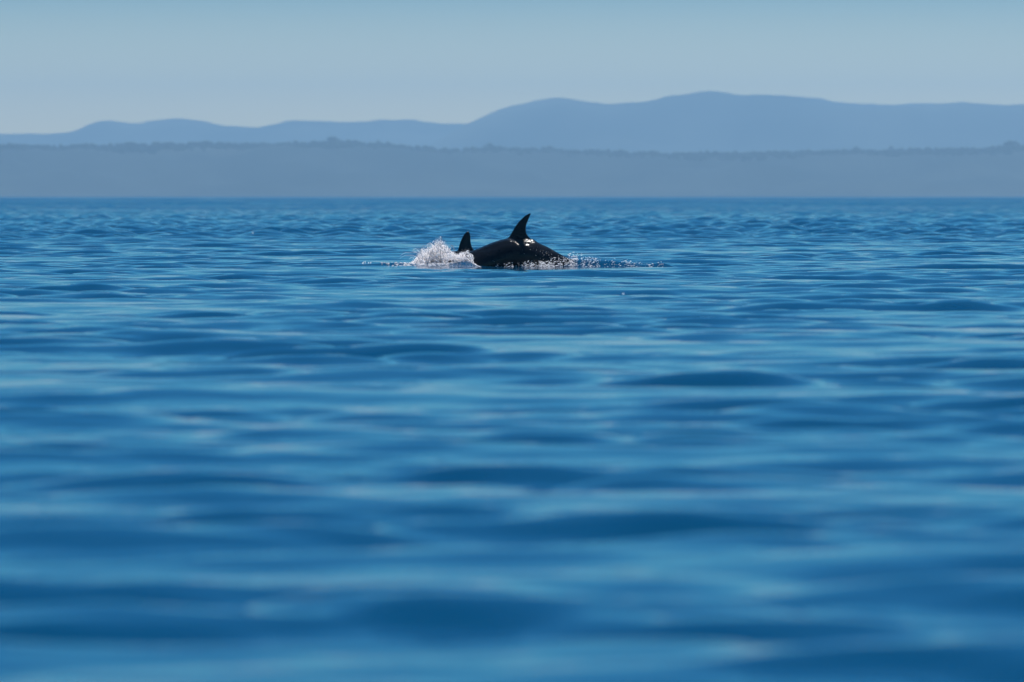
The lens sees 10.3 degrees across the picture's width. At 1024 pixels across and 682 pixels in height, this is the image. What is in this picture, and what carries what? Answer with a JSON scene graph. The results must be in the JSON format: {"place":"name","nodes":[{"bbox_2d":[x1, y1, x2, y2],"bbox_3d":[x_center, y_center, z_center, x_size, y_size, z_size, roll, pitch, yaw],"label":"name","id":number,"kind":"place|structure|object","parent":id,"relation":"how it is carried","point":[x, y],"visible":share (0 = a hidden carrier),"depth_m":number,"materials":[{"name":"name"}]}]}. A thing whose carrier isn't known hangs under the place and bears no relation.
{"place":"outdoors","nodes":[
{"label":"outdoors","id":0,"kind":"place"},
{"bbox_2d":[0,95,968,149],"bbox_3d":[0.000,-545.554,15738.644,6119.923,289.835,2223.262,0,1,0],"label":"distant mountains","id":1,"kind":"structure","parent":0,"point":[410,132],"depth_m":15799.80,"materials":[{"name":"blue"}]},
{"bbox_2d":[0,196,1023,681],"bbox_3d":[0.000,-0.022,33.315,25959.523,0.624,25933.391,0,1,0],"label":"water","id":2,"kind":"structure","parent":0,"point":[300,438],"depth_m":19.13,"materials":[{"name":"blue liquid"}]},
{"bbox_2d":[380,236,473,266],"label":"splash","id":3,"kind":"object","parent":2,"relation":"on","point":[438,255],"visible":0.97,"depth_m":66.77,"materials":[{"name":"white liquid"}]},
{"bbox_2d":[450,232,473,253],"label":"dolphin","id":4,"kind":"object","parent":2,"relation":"in","point":[465,244],"visible":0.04,"depth_m":67.77},
{"bbox_2d":[444,214,572,266],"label":"dolphin","id":5,"kind":"object","parent":2,"relation":"in","point":[518,246],"visible":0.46,"depth_m":66.56},
{"bbox_2d":[496,252,661,266],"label":"wake foam","id":6,"kind":"object","parent":2,"relation":"on","point":[545,265],"visible":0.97,"depth_m":66.55,"materials":[{"name":"white"}]},
{"bbox_2d":[0,144,1023,195],"bbox_3d":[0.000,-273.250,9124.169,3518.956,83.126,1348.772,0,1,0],"label":"shore hills","id":7,"kind":"structure","parent":0,"point":[280,170],"depth_m":8874.01,"materials":[{"name":"blue"}]},
{"bbox_2d":[327,136,339,143],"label":"tree","id":8,"kind":"object","parent":7,"relation":"on","point":[333,139],"visible":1,"depth_m":9185.14,"materials":[{"name":"blue plant"}]},
{"bbox_2d":[483,143,494,149],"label":"tree","id":9,"kind":"object","parent":7,"relation":"on","point":[489,146],"visible":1,"depth_m":9187.33,"materials":[{"name":"blue plant"}]},
{"bbox_2d":[0,139,1023,160],"bbox_3d":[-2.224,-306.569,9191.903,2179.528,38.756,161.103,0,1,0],"label":"forest","id":10,"kind":"object","parent":7,"relation":"on","point":[154,147],"visible":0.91,"depth_m":9169.52,"materials":[{"name":"plant"}]},
{"bbox_2d":[1003,140,1020,147],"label":"tree","id":11,"kind":"object","parent":7,"relation":"on","point":[1011,143],"visible":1,"depth_m":9184.83,"materials":[{"name":"blue plant"}]},
{"bbox_2d":[0,0,1023,133],"label":"sky","id":12,"kind":"structure","parent":0,"point":[66,65],"materials":[{"name":"blue"}]},
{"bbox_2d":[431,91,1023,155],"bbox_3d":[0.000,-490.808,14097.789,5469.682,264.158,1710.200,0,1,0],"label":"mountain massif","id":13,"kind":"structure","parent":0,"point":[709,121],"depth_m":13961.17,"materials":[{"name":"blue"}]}
]}

